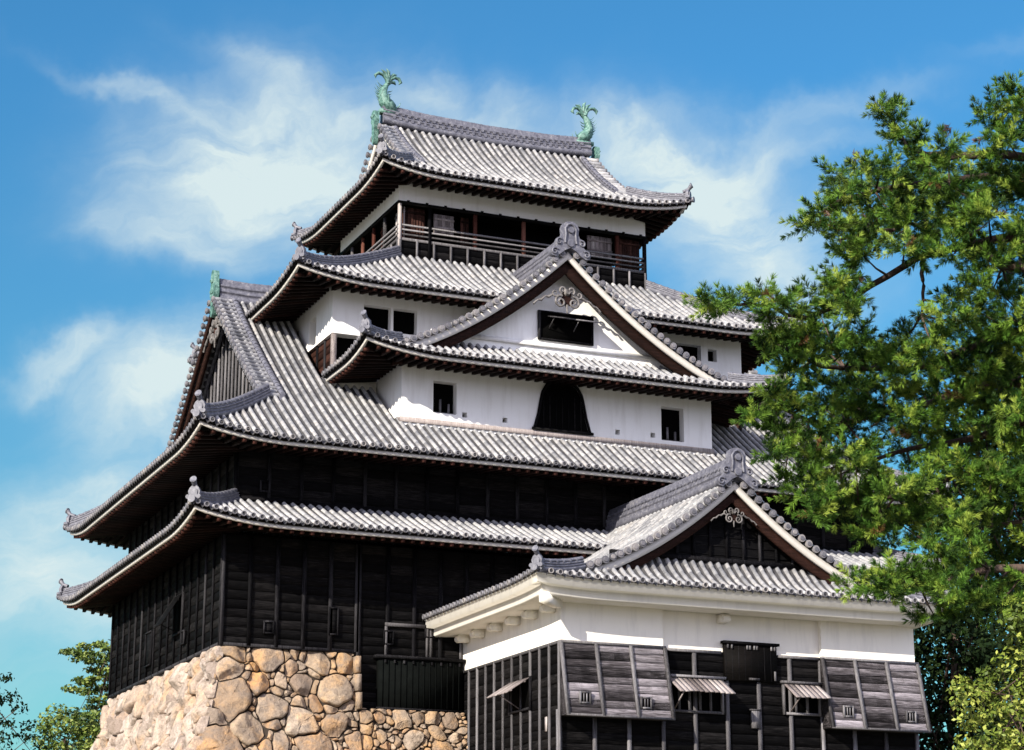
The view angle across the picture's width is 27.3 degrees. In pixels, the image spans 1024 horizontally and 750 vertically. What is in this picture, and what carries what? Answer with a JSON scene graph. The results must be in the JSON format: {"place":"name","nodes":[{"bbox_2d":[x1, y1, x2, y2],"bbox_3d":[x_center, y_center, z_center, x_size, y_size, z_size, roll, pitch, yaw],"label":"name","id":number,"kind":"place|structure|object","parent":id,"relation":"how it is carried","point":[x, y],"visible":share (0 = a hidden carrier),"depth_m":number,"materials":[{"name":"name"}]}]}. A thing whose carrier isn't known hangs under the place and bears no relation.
{"place":"outdoors","nodes":[
{"label":"outdoors","id":0,"kind":"place"},
{"bbox_2d":[0,0,1023,749],"label":"sky","id":1,"kind":"structure","parent":0,"point":[149,148],"materials":[{"name":"blue"}]},
{"label":"ground","id":2,"kind":"structure","parent":0,"visible":0},
{"bbox_2d":[0,672,46,749],"bbox_3d":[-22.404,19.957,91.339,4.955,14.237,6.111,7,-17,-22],"label":"round tree","id":3,"kind":"object","parent":2,"relation":"on","point":[11,724],"visible":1,"depth_m":91.67,"materials":[{"name":"green plant"}]},
{"bbox_2d":[30,703,100,749],"bbox_3d":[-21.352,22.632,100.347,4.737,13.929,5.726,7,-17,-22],"label":"round tree","id":4,"kind":"object","parent":2,"relation":"on","point":[47,728],"visible":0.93,"depth_m":100.63,"materials":[{"name":"green plant"}]},
{"bbox_2d":[58,639,110,749],"bbox_3d":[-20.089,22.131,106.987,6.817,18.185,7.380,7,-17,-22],"label":"conifer tree","id":5,"kind":"object","parent":2,"relation":"on","point":[89,683],"visible":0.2,"depth_m":107.81,"materials":[{"name":"green plant"}]},
{"bbox_2d":[90,646,361,749],"bbox_3d":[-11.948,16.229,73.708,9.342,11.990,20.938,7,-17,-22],"label":"stone rampart","id":6,"kind":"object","parent":2,"relation":"on","point":[228,698],"visible":1,"depth_m":70.27,"materials":[{"name":"beige stone"}]},
{"bbox_2d":[56,68,961,743],"bbox_3d":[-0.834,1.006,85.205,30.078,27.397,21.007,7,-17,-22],"label":"castle keep","id":7,"kind":"structure","parent":6,"relation":"on","point":[458,360],"depth_m":76.95,"materials":[{"name":"wood"}]},
{"bbox_2d":[153,592,184,637],"bbox_3d":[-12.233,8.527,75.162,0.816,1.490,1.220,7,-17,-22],"label":"window","id":8,"kind":"structure","parent":7,"relation":"in","point":[179,609],"depth_m":75.10,"materials":[{"name":"black wood"}]},
{"bbox_2d":[532,382,593,435],"bbox_3d":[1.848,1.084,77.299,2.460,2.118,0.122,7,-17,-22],"label":"bell window","id":9,"kind":"structure","parent":7,"relation":"in","point":[561,408],"depth_m":77.28,"materials":[{"name":"black wood"}]},
{"bbox_2d":[537,310,600,345],"bbox_3d":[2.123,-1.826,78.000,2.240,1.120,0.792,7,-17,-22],"label":"gable window","id":10,"kind":"structure","parent":7,"relation":"in","point":[552,326],"depth_m":78.26,"materials":[{"name":"black wood"}]},
{"bbox_2d":[357,708,467,749],"bbox_3d":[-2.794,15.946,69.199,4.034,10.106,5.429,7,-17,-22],"label":"stone terrace","id":11,"kind":"structure","parent":2,"relation":"on","point":[384,729],"depth_m":71.22,"materials":[{"name":"beige stone"}]},
{"bbox_2d":[422,448,954,749],"bbox_3d":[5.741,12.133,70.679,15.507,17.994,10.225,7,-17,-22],"label":"entrance turret","id":12,"kind":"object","parent":2,"relation":"on","point":[749,605],"visible":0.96,"depth_m":68.42,"materials":[{"name":"beige paint"}]},
{"bbox_2d":[486,676,531,715],"bbox_3d":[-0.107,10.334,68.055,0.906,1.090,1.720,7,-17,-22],"label":"window","id":13,"kind":"structure","parent":12,"relation":"in","point":[526,683],"depth_m":67.98,"materials":[{"name":"grey wood"}]},
{"bbox_2d":[670,674,735,714],"bbox_3d":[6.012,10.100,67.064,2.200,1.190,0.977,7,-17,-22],"label":"window","id":14,"kind":"structure","parent":12,"relation":"in","point":[710,690],"depth_m":67.32,"materials":[{"name":"grey wood"}]},
{"bbox_2d":[720,640,779,682],"bbox_3d":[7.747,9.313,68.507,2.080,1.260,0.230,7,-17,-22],"label":"hatch door","id":15,"kind":"structure","parent":12,"relation":"in","point":[742,661],"depth_m":68.45,"materials":[{"name":"black wood"}]},
{"bbox_2d":[779,680,831,716],"bbox_3d":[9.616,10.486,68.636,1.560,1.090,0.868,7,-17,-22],"label":"window","id":16,"kind":"structure","parent":12,"relation":"in","point":[807,696],"depth_m":68.83,"materials":[{"name":"grey wood"}]},
{"bbox_2d":[680,71,1023,634],"bbox_3d":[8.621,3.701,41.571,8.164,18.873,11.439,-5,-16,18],"label":"pine tree","id":17,"kind":"object","parent":2,"relation":"on","point":[1000,337],"visible":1,"depth_m":41.28,"materials":[{"name":"green plant"}]},
{"bbox_2d":[913,602,1015,749],"bbox_3d":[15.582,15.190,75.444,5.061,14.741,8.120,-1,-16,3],"label":"shade tree","id":18,"kind":"object","parent":2,"relation":"on","point":[939,668],"visible":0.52,"depth_m":75.34,"materials":[{"name":"green plant"}]},
{"bbox_2d":[933,347,1023,629],"bbox_3d":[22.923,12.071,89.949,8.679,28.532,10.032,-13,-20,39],"label":"shade tree","id":19,"kind":"object","parent":2,"relation":"on","point":[974,453],"visible":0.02,"depth_m":91.64,"materials":[{"name":"green plant"}]},
{"bbox_2d":[944,592,1023,749],"bbox_3d":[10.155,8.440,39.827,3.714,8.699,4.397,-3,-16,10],"label":"broadleaf tree","id":20,"kind":"object","parent":2,"relation":"on","point":[1006,710],"visible":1,"depth_m":40.01,"materials":[{"name":"green plant"}]},
{"bbox_2d":[954,582,1023,748],"bbox_3d":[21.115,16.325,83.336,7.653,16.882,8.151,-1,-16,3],"label":"shade tree","id":21,"kind":"object","parent":2,"relation":"on","point":[1010,650],"visible":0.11,"depth_m":82.54,"materials":[{"name":"green plant"}]}
]}

